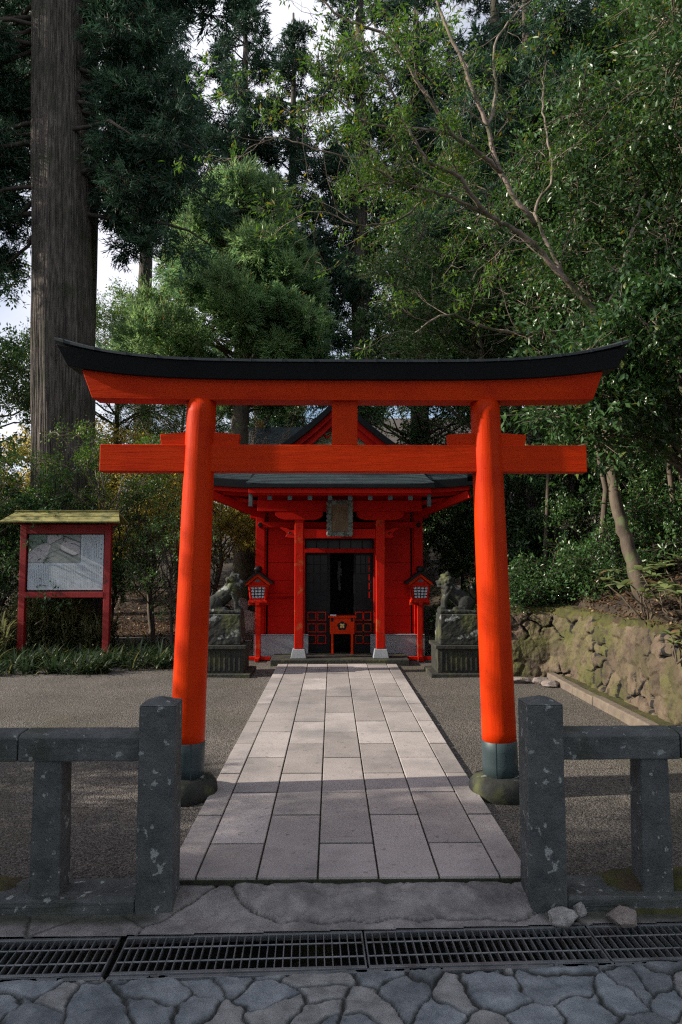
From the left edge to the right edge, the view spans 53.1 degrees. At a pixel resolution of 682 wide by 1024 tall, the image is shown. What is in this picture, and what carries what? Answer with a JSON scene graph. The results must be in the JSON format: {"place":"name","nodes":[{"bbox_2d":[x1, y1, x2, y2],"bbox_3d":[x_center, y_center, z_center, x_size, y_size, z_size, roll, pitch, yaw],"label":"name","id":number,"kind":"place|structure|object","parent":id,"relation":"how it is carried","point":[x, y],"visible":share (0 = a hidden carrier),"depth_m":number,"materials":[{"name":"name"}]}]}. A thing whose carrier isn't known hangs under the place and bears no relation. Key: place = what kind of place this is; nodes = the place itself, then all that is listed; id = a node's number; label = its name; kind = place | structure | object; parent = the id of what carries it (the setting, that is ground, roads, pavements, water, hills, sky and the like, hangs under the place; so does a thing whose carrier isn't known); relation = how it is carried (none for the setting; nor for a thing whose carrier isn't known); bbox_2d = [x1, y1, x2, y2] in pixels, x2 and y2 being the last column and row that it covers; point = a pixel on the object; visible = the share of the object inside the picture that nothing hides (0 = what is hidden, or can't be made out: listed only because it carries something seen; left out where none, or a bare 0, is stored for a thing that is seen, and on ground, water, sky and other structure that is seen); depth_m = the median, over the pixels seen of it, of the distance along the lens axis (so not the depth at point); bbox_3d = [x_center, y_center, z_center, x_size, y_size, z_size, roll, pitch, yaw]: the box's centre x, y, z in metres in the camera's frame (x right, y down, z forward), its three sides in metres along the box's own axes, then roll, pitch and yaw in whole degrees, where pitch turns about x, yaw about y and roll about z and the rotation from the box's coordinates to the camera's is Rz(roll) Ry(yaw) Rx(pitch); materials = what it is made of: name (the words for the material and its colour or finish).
{"place":"outdoors","nodes":[
{"label":"outdoors","id":0,"kind":"place"},
{"bbox_2d":[0,0,605,502],"label":"sky","id":1,"kind":"structure","parent":0,"point":[280,15],"materials":[{"name":"white"}]},
{"bbox_2d":[0,636,681,878],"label":"gravel forecourt","id":2,"kind":"structure","parent":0,"point":[103,839],"depth_m":5.40,"materials":[{"name":"gravel"}]},
{"bbox_2d":[0,610,35,659],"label":"bamboo grass","id":3,"kind":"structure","parent":2,"relation":"on","point":[3,628],"depth_m":11.18,"materials":[{"name":"green plant"}]},
{"bbox_2d":[0,591,125,650],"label":"hedge","id":4,"kind":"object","parent":2,"relation":"on","point":[49,625],"depth_m":11.71,"materials":[{"name":"green plant"}]},
{"bbox_2d":[0,510,128,653],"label":"information board","id":5,"kind":"object","parent":2,"relation":"on","point":[77,563],"visible":0.99,"depth_m":11.38,"materials":[{"name":"red paint"}]},
{"bbox_2d":[207,612,255,677],"bbox_3d":[-1.713,1.917,9.944,0.880,0.885,0.800,0,-4,-1],"label":"statue pedestal","id":6,"kind":"object","parent":2,"relation":"on","point":[228,649],"visible":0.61,"depth_m":9.68,"materials":[{"name":"stone"}]},
{"bbox_2d":[209,571,244,613],"bbox_3d":[-1.702,1.178,9.999,0.597,0.612,0.326,0,-4,-1],"label":"guardian lion dog","id":7,"kind":"object","parent":6,"relation":"on","point":[224,595],"visible":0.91,"depth_m":9.89},
{"bbox_2d":[245,566,274,661],"bbox_3d":[-1.365,1.666,11.291,0.490,1.545,0.458,0,-4,-1],"label":"shrine lantern","id":8,"kind":"object","parent":2,"relation":"on","point":[258,582],"visible":0.98,"depth_m":11.20,"materials":[{"name":"red paint"}]},
{"bbox_2d":[54,337,630,806],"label":"torii gate","id":9,"kind":"structure","parent":2,"relation":"on","point":[486,453],"depth_m":4.84,"materials":[{"name":"paint"}]},
{"bbox_2d":[213,405,472,665],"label":"shrine building","id":10,"kind":"structure","parent":2,"relation":"on","point":[339,544],"depth_m":11.49,"materials":[{"name":"wood"}]},
{"bbox_2d":[305,553,329,651],"bbox_3d":[-0.398,1.534,11.572,0.430,1.670,0.034,0,-4,-1],"label":"door","id":11,"kind":"structure","parent":10,"relation":"in","point":[317,565],"depth_m":11.56,"materials":[{"name":"black paint"}]},
{"bbox_2d":[328,614,355,653],"bbox_3d":[0.018,2.043,11.452,0.470,0.645,0.270,0,-4,-1],"label":"offertory box","id":12,"kind":"object","parent":10,"relation":"on","point":[341,624],"visible":1,"depth_m":11.35,"materials":[{"name":"paint"}]},
{"bbox_2d":[354,553,373,651],"bbox_3d":[0.387,1.533,11.570,0.340,1.670,0.058,0,-4,-1],"label":"door","id":13,"kind":"structure","parent":10,"relation":"in","point":[363,562],"depth_m":11.57,"materials":[{"name":"black paint"}]},
{"bbox_2d":[404,566,435,661],"bbox_3d":[1.307,1.668,11.326,0.490,1.545,0.458,0,-4,-1],"label":"shrine lantern","id":14,"kind":"object","parent":2,"relation":"on","point":[419,581],"visible":0.96,"depth_m":11.23,"materials":[{"name":"red paint"}]},
{"bbox_2d":[424,612,479,677],"bbox_3d":[1.697,1.919,9.968,0.880,0.885,0.800,0,-4,-1],"label":"statue pedestal","id":15,"kind":"object","parent":2,"relation":"on","point":[454,648],"visible":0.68,"depth_m":9.70,"materials":[{"name":"stone"}]},
{"bbox_2d":[435,571,476,613],"bbox_3d":[1.687,1.180,10.023,0.597,0.613,0.326,0,-4,-1],"label":"guardian lion dog","id":16,"kind":"object","parent":15,"relation":"on","point":[460,599],"visible":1,"depth_m":9.91},
{"bbox_2d":[547,672,658,725],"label":"kerb","id":17,"kind":"structure","parent":2,"relation":"on","point":[621,713],"depth_m":7.44,"materials":[{"name":"stone"}]},
{"bbox_2d":[0,961,681,1023],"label":"stone lane","id":18,"kind":"structure","parent":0,"point":[650,992],"depth_m":2.63,"materials":[{"name":"stone"}]},
{"bbox_2d":[0,881,681,938],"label":"threshold paving","id":19,"kind":"structure","parent":0,"point":[244,907],"depth_m":3.22,"materials":[{"name":"stone"}]},
{"bbox_2d":[28,761,71,895],"bbox_3d":[-1.422,1.552,3.352,0.158,0.686,0.145,0,-4,-1],"label":"short post","id":20,"kind":"object","parent":19,"relation":"on","point":[50,859],"visible":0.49,"depth_m":3.29,"materials":[{"name":"stone"}]},
{"bbox_2d":[18,727,138,761],"bbox_3d":[-1.270,1.147,3.378,0.589,0.135,0.154,0,-4,-1],"label":"fence rail","id":21,"kind":"object","parent":20,"relation":"on","point":[64,744],"visible":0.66,"depth_m":3.31,"materials":[{"name":"stone"}]},
{"bbox_2d":[0,878,135,916],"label":"fence sill","id":22,"kind":"structure","parent":19,"relation":"on","point":[88,897],"depth_m":3.23,"materials":[{"name":"stone"}]},
{"bbox_2d":[135,696,182,914],"bbox_3d":[-0.887,1.425,3.340,0.180,1.034,0.179,0,-4,-2],"label":"fence post","id":23,"kind":"object","parent":19,"relation":"on","point":[157,884],"visible":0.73,"depth_m":3.26,"materials":[{"name":"stone"}]},
{"bbox_2d":[518,695,567,913],"bbox_3d":[0.989,1.427,3.364,0.180,1.033,0.179,0,-4,-2],"label":"fence post","id":24,"kind":"object","parent":19,"relation":"on","point":[543,851],"visible":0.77,"depth_m":3.29,"materials":[{"name":"stone"}]},
{"bbox_2d":[548,906,577,927],"bbox_3d":[1.037,1.883,3.165,0.148,0.075,0.105,1,-4,-12],"label":"rock","id":25,"kind":"object","parent":19,"relation":"on","point":[562,917],"visible":1,"depth_m":3.14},
{"bbox_2d":[606,905,636,928],"bbox_3d":[1.302,1.877,3.162,0.143,0.093,0.080,0,-4,5],"label":"rock","id":26,"kind":"object","parent":19,"relation":"on","point":[622,917],"visible":1,"depth_m":3.14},
{"bbox_2d":[567,875,681,912],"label":"fence sill","id":27,"kind":"structure","parent":19,"relation":"on","point":[591,893],"depth_m":3.26,"materials":[{"name":"stone"}]},
{"bbox_2d":[630,759,673,891],"bbox_3d":[1.537,1.554,3.389,0.157,0.686,0.144,0,-4,-1],"label":"short post","id":28,"kind":"object","parent":27,"relation":"on","point":[651,849],"visible":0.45,"depth_m":3.33,"materials":[{"name":"stone"}]},
{"bbox_2d":[563,725,679,759],"bbox_3d":[1.368,1.149,3.413,0.585,0.136,0.154,0,-4,-1],"label":"fence rail","id":29,"kind":"object","parent":28,"relation":"on","point":[620,742],"visible":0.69,"depth_m":3.34,"materials":[{"name":"stone"}]},
{"bbox_2d":[592,867,681,923],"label":"moss bank","id":30,"kind":"structure","parent":19,"relation":"on","point":[626,879],"depth_m":3.36,"materials":[{"name":"plant"}]},
{"bbox_3d":[-2.462,1.551,3.339,0.157,0.686,0.144,0,-4,-1],"label":"short post","id":31,"kind":"object","parent":19,"relation":"on","visible":0},
{"bbox_2d":[0,728,28,761],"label":"fence rail","id":32,"kind":"object","parent":31,"relation":"on","point":[9,743],"visible":0.69,"depth_m":3.30,"materials":[{"name":"stone"}]},
{"bbox_2d":[0,418,681,636],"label":"forest floor","id":33,"kind":"structure","parent":0,"point":[227,571],"depth_m":17.72,"materials":[{"name":"soil"}]},
{"bbox_2d":[0,237,30,473],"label":"evergreen tree","id":34,"kind":"object","parent":33,"relation":"on","point":[11,381],"visible":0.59,"depth_m":19.86,"materials":[{"name":"green plant"}]},
{"bbox_2d":[0,486,51,617],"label":"shrub","id":35,"kind":"object","parent":33,"relation":"on","point":[4,580],"visible":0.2,"depth_m":12.76,"materials":[{"name":"green plant"}]},
{"bbox_2d":[0,446,68,564],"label":"shrub","id":36,"kind":"object","parent":33,"relation":"on","point":[10,476],"visible":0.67,"depth_m":12.52,"materials":[{"name":"green plant"}]},
{"bbox_2d":[0,412,131,491],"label":"yellow bush","id":37,"kind":"object","parent":33,"relation":"on","point":[29,438],"visible":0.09,"depth_m":23.15,"materials":[{"name":"brown plant"}]},
{"bbox_2d":[0,467,144,622],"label":"shrub","id":38,"kind":"object","parent":33,"relation":"on","point":[11,562],"visible":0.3,"depth_m":12.02,"materials":[{"name":"green plant"}]},
{"bbox_2d":[0,630,174,677],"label":"ground cover","id":39,"kind":"object","parent":33,"relation":"on","point":[80,659],"visible":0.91,"depth_m":10.40,"materials":[{"name":"green plant"}]},
{"bbox_2d":[6,276,186,587],"bbox_3d":[-7.854,-2.472,22.894,6.251,10.917,6.717,-3,-5,38],"label":"evergreen tree","id":40,"kind":"object","parent":33,"relation":"on","point":[118,408],"visible":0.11,"depth_m":22.85,"materials":[{"name":"green plant"}]},
{"bbox_2d":[20,416,181,614],"bbox_3d":[-4.383,0.640,12.905,3.234,4.692,2.206,2,-5,-21],"label":"shrub","id":41,"kind":"object","parent":33,"relation":"on","point":[102,496],"visible":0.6,"depth_m":12.56,"materials":[{"name":"green plant"}]},
{"bbox_2d":[68,497,163,644],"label":"shrub","id":42,"kind":"object","parent":33,"relation":"on","point":[130,521],"visible":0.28,"depth_m":13.25,"materials":[{"name":"green plant"}]},
{"bbox_2d":[0,0,242,644],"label":"giant cedar","id":43,"kind":"object","parent":33,"relation":"on","point":[141,129],"visible":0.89,"depth_m":14.08,"materials":[{"name":"green plant"}]},
{"bbox_2d":[1,0,252,339],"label":"cedar tree","id":44,"kind":"object","parent":33,"relation":"on","point":[210,7],"visible":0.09,"depth_m":16.10,"materials":[{"name":"green plant"}]},
{"bbox_2d":[95,422,177,602],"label":"yellow bush","id":45,"kind":"object","parent":33,"relation":"on","point":[121,435],"visible":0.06,"depth_m":20.54,"materials":[{"name":"brown plant"}]},
{"bbox_2d":[78,475,225,645],"bbox_3d":[-3.658,1.142,13.001,2.342,3.690,2.348,-3,-5,33],"label":"shrub","id":46,"kind":"object","parent":33,"relation":"on","point":[135,557],"visible":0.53,"depth_m":12.80,"materials":[{"name":"green plant"}]},
{"bbox_2d":[98,18,220,547],"bbox_3d":[-9.098,-12.693,31.886,8.239,29.716,8.838,-1,-4,15],"label":"cedar tree","id":47,"kind":"object","parent":33,"relation":"on","point":[185,64],"visible":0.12,"depth_m":31.22,"materials":[{"name":"green plant"}]},
{"bbox_2d":[98,473,223,633],"bbox_3d":[-4.332,0.983,15.726,3.548,4.514,3.619,-2,-5,20],"label":"yellow bush","id":48,"kind":"object","parent":33,"relation":"on","point":[133,533],"visible":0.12,"depth_m":15.34,"materials":[{"name":"brown plant"}]},
{"bbox_2d":[117,509,225,647],"bbox_3d":[-2.849,1.377,11.713,1.826,2.870,1.822,0,-4,5],"label":"shrub","id":49,"kind":"object","parent":33,"relation":"on","point":[154,530],"visible":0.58,"depth_m":11.56,"materials":[{"name":"green plant"}]},
{"bbox_2d":[101,404,252,579],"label":"evergreen tree","id":50,"kind":"object","parent":33,"relation":"on","point":[158,415],"visible":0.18,"depth_m":23.82,"materials":[{"name":"green plant"}]},
{"bbox_2d":[111,581,254,649],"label":"leaf litter","id":51,"kind":"object","parent":33,"relation":"on","point":[129,631],"visible":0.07,"depth_m":18.20,"materials":[{"name":"plant"}]},
{"bbox_2d":[132,473,255,594],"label":"yellow bush","id":52,"kind":"object","parent":33,"relation":"on","point":[225,519],"visible":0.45,"depth_m":14.72,"materials":[{"name":"brown plant"}]},
{"bbox_2d":[109,406,318,577],"bbox_3d":[-4.075,-0.873,20.281,8.787,6.735,6.838,3,-5,-38],"label":"dry bush","id":53,"kind":"object","parent":33,"relation":"on","point":[255,428],"visible":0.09,"depth_m":19.82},
{"bbox_2d":[95,152,343,611],"bbox_3d":[-3.199,-3.159,18.841,7.302,13.351,7.517,0,-4,-1],"label":"young conifer","id":54,"kind":"object","parent":33,"relation":"on","point":[262,297],"visible":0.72,"depth_m":17.45,"materials":[{"name":"green plant"}]},
{"bbox_2d":[231,608,254,639],"bbox_3d":[-2.231,2.440,14.357,1.018,0.823,1.034,3,-5,-38],"label":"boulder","id":55,"kind":"object","parent":33,"relation":"on","point":[249,615],"visible":0.12,"depth_m":14.10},
{"bbox_2d":[145,0,359,553],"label":"cedar tree","id":56,"kind":"object","parent":33,"relation":"on","point":[240,126],"visible":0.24,"depth_m":27.72,"materials":[{"name":"green plant"}]},
{"bbox_2d":[248,417,303,444],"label":"subsidiary building","id":57,"kind":"structure","parent":33,"relation":"on","point":[276,432],"depth_m":23.74,"materials":[{"name":"stone"}]},
{"bbox_2d":[248,405,319,426],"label":"evergreen tree","id":58,"kind":"object","parent":33,"relation":"on","point":[292,415],"visible":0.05,"depth_m":26.65,"materials":[{"name":"green plant"}]},
{"bbox_2d":[206,12,387,431],"bbox_3d":[-2.424,-9.469,30.942,8.184,27.502,9.116,-1,-4,19],"label":"cedar tree","id":59,"kind":"object","parent":33,"relation":"on","point":[298,31],"visible":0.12,"depth_m":31.12,"materials":[{"name":"green plant"}]},
{"bbox_2d":[277,0,464,418],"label":"cedar tree","id":60,"kind":"object","parent":33,"relation":"on","point":[340,273],"visible":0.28,"depth_m":28.43,"materials":[{"name":"green plant"}]},
{"bbox_2d":[321,0,477,443],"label":"cedar tree","id":61,"kind":"object","parent":33,"relation":"on","point":[426,86],"visible":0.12,"depth_m":31.07,"materials":[{"name":"green plant"}]},
{"bbox_2d":[161,0,681,600],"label":"leaning tree","id":62,"kind":"object","parent":33,"relation":"on","point":[369,168],"visible":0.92,"depth_m":8.46,"materials":[{"name":"green plant"}]},
{"bbox_2d":[336,257,506,564],"bbox_3d":[2.265,-2.695,20.204,6.220,9.340,6.934,4,-6,-44],"label":"evergreen tree","id":63,"kind":"object","parent":33,"relation":"on","point":[416,437],"visible":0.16,"depth_m":19.53,"materials":[{"name":"green plant"}]},
{"bbox_2d":[330,78,521,409],"bbox_3d":[5.388,-6.270,22.199,10.352,16.073,9.970,-2,-5,27],"label":"evergreen tree","id":64,"kind":"object","parent":33,"relation":"on","point":[379,235],"visible":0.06,"depth_m":22.17,"materials":[{"name":"green plant"}]},
{"bbox_2d":[423,486,511,589],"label":"understory shrub","id":65,"kind":"object","parent":33,"relation":"on","point":[456,541],"visible":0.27,"depth_m":13.83,"materials":[{"name":"green plant"}]},
{"bbox_2d":[408,0,535,496],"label":"cedar tree","id":66,"kind":"object","parent":33,"relation":"on","point":[495,9],"visible":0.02,"depth_m":31.08,"materials":[{"name":"green plant"}]},
{"bbox_2d":[423,430,524,588],"bbox_3d":[2.959,0.094,16.367,3.049,4.541,3.172,-1,-4,16],"label":"understory shrub","id":67,"kind":"object","parent":33,"relation":"on","point":[434,518],"visible":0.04,"depth_m":16.10,"materials":[{"name":"green plant"}]},
{"bbox_2d":[347,160,603,444],"bbox_3d":[2.997,-2.530,14.042,5.823,9.041,5.608,1,-4,-18],"label":"evergreen tree","id":68,"kind":"object","parent":33,"relation":"on","point":[411,339],"visible":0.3,"depth_m":13.39,"materials":[{"name":"green plant"}]},
{"bbox_2d":[428,507,555,597],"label":"understory shrub","id":69,"kind":"object","parent":33,"relation":"on","point":[522,542],"visible":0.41,"depth_m":12.35,"materials":[{"name":"green plant"}]},
{"bbox_2d":[473,548,557,612],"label":"understory shrub","id":70,"kind":"object","parent":33,"relation":"on","point":[513,597],"visible":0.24,"depth_m":9.94,"materials":[{"name":"green plant"}]},
{"bbox_2d":[380,131,660,538],"bbox_3d":[4.519,-3.934,17.317,8.270,11.591,6.792,-2,-5,30],"label":"evergreen tree","id":71,"kind":"object","parent":33,"relation":"on","point":[438,240],"visible":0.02,"depth_m":17.19,"materials":[{"name":"green plant"}]},
{"bbox_2d":[445,431,598,556],"bbox_3d":[3.507,0.045,13.379,2.414,3.595,2.511,2,-5,-30],"label":"understory shrub","id":72,"kind":"object","parent":33,"relation":"on","point":[510,483],"visible":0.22,"depth_m":12.87,"materials":[{"name":"green plant"}]},
{"bbox_2d":[400,0,653,574],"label":"cedar tree","id":73,"kind":"object","parent":33,"relation":"on","point":[523,32],"visible":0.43,"depth_m":13.30,"materials":[{"name":"green plant"}]},
{"bbox_2d":[477,267,595,573],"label":"slim tree","id":74,"kind":"object","parent":33,"relation":"on","point":[547,487],"visible":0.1,"depth_m":11.52,"materials":[{"name":"green plant"}]},
{"bbox_2d":[508,549,591,617],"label":"understory shrub","id":75,"kind":"object","parent":33,"relation":"on","point":[537,601],"visible":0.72,"depth_m":9.93,"materials":[{"name":"green plant"}]},
{"bbox_2d":[431,0,668,523],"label":"evergreen tree","id":76,"kind":"object","parent":33,"relation":"on","point":[622,27],"visible":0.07,"depth_m":13.46,"materials":[{"name":"green plant"}]},
{"bbox_2d":[508,530,604,604],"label":"understory shrub","id":77,"kind":"object","parent":33,"relation":"on","point":[550,572],"visible":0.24,"depth_m":10.16,"materials":[{"name":"green plant"}]},
{"bbox_2d":[444,73,681,566],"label":"evergreen tree","id":78,"kind":"object","parent":33,"relation":"on","point":[505,343],"visible":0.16,"depth_m":12.02,"materials":[{"name":"green plant"}]},
{"bbox_2d":[464,0,681,513],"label":"evergreen tree","id":79,"kind":"object","parent":33,"relation":"on","point":[566,194],"visible":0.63,"depth_m":9.86,"materials":[{"name":"green plant"}]},
{"bbox_2d":[464,515,681,623],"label":"shrub","id":80,"kind":"object","parent":33,"relation":"on","point":[632,600],"visible":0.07,"depth_m":8.90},
{"bbox_2d":[518,429,631,578],"bbox_3d":[3.946,0.018,11.887,2.115,3.028,2.033,2,-5,-26],"label":"understory shrub","id":81,"kind":"object","parent":33,"relation":"on","point":[562,513],"visible":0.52,"depth_m":11.72,"materials":[{"name":"green plant"}]},
{"bbox_2d":[483,0,681,285],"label":"evergreen tree","id":82,"kind":"object","parent":33,"relation":"on","point":[629,5],"visible":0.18,"depth_m":11.40,"materials":[{"name":"green plant"}]},
{"bbox_2d":[515,236,655,588],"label":"slim tree","id":83,"kind":"object","parent":33,"relation":"on","point":[604,497],"visible":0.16,"depth_m":9.96,"materials":[{"name":"green plant"}]},
{"bbox_2d":[500,229,681,492],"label":"evergreen tree","id":84,"kind":"object","parent":33,"relation":"on","point":[640,311],"visible":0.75,"depth_m":7.86,"materials":[{"name":"green plant"}]},
{"bbox_2d":[501,267,681,479],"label":"evergreen tree","id":85,"kind":"object","parent":33,"relation":"on","point":[541,430],"visible":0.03,"depth_m":11.85,"materials":[{"name":"green plant"}]},
{"bbox_2d":[510,604,681,724],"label":"stone wall","id":86,"kind":"structure","parent":33,"relation":"on","point":[630,661],"depth_m":8.24,"materials":[{"name":"stone"}]},
{"bbox_2d":[546,513,660,605],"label":"understory shrub","id":87,"kind":"object","parent":33,"relation":"on","point":[579,557],"visible":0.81,"depth_m":9.37,"materials":[{"name":"green plant"}]},
{"bbox_2d":[550,0,680,182],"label":"evergreen tree","id":88,"kind":"object","parent":33,"relation":"on","point":[649,30],"visible":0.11,"depth_m":11.53,"materials":[{"name":"green plant"}]},
{"bbox_2d":[558,674,674,726],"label":"moss verge","id":89,"kind":"structure","parent":33,"relation":"on","point":[649,716],"depth_m":7.50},
{"bbox_2d":[577,406,681,563],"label":"understory shrub","id":90,"kind":"object","parent":33,"relation":"on","point":[597,494],"visible":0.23,"depth_m":10.75,"materials":[{"name":"green plant"}]},
{"bbox_2d":[594,569,668,619],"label":"broad leaf plant","id":91,"kind":"object","parent":33,"relation":"on","point":[648,595],"visible":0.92,"depth_m":7.59,"materials":[{"name":"green plant"}]},
{"bbox_2d":[585,477,681,573],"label":"understory shrub","id":92,"kind":"object","parent":33,"relation":"on","point":[632,509],"visible":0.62,"depth_m":9.54,"materials":[{"name":"green plant"}]},
{"bbox_2d":[599,0,681,191],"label":"evergreen tree","id":93,"kind":"object","parent":33,"relation":"on","point":[667,9],"visible":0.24,"depth_m":9.81,"materials":[{"name":"green plant"}]},
{"bbox_2d":[600,228,681,570],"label":"slim tree","id":94,"kind":"object","parent":33,"relation":"on","point":[672,496],"visible":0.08,"depth_m":9.50,"materials":[{"name":"green plant"}]},
{"bbox_2d":[605,554,681,622],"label":"broad leaf plant","id":95,"kind":"object","parent":33,"relation":"on","point":[673,586],"visible":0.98,"depth_m":7.13,"materials":[{"name":"green plant"}]},
{"bbox_2d":[607,231,681,433],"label":"evergreen tree","id":96,"kind":"object","parent":33,"relation":"on","point":[672,269],"visible":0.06,"depth_m":8.35,"materials":[{"name":"green plant"}]},
{"bbox_2d":[640,481,681,558],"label":"understory shrub","id":97,"kind":"object","parent":33,"relation":"on","point":[674,510],"visible":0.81,"depth_m":9.27,"materials":[{"name":"green plant"}]},
{"bbox_2d":[179,664,520,887],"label":"stone path","id":98,"kind":"structure","parent":0,"point":[341,773],"depth_m":4.54,"materials":[{"name":"stone"}]},
{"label":"outer lane","id":99,"kind":"structure","parent":0,"visible":0},
{"bbox_2d":[0,931,681,982],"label":"drain channel","id":100,"kind":"object","parent":99,"relation":"on","point":[295,953],"visible":0.25,"depth_m":3.09,"materials":[{"name":"stone"}]},
{"bbox_2d":[0,936,121,982],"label":"drain grate","id":101,"kind":"object","parent":100,"relation":"on","point":[20,944],"visible":0.94,"depth_m":2.92,"materials":[{"name":"metal"}]},
{"bbox_2d":[108,930,366,982],"bbox_3d":[-0.422,1.906,2.935,1.050,0.032,0.326,0,-4,-3],"label":"drain grate","id":102,"kind":"object","parent":100,"relation":"on","point":[181,974],"visible":0.97,"depth_m":2.92,"materials":[{"name":"metal"}]},
{"bbox_2d":[364,925,612,974],"bbox_3d":[0.618,1.909,2.982,1.017,0.032,0.326,0,-4,-3],"label":"drain grate","id":103,"kind":"object","parent":100,"relation":"on","point":[467,966],"visible":0.97,"depth_m":2.98,"materials":[{"name":"metal"}]},
{"bbox_2d":[585,922,681,968],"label":"drain grate","id":104,"kind":"object","parent":100,"relation":"on","point":[641,928],"visible":0.8,"depth_m":3.04,"materials":[{"name":"metal"}]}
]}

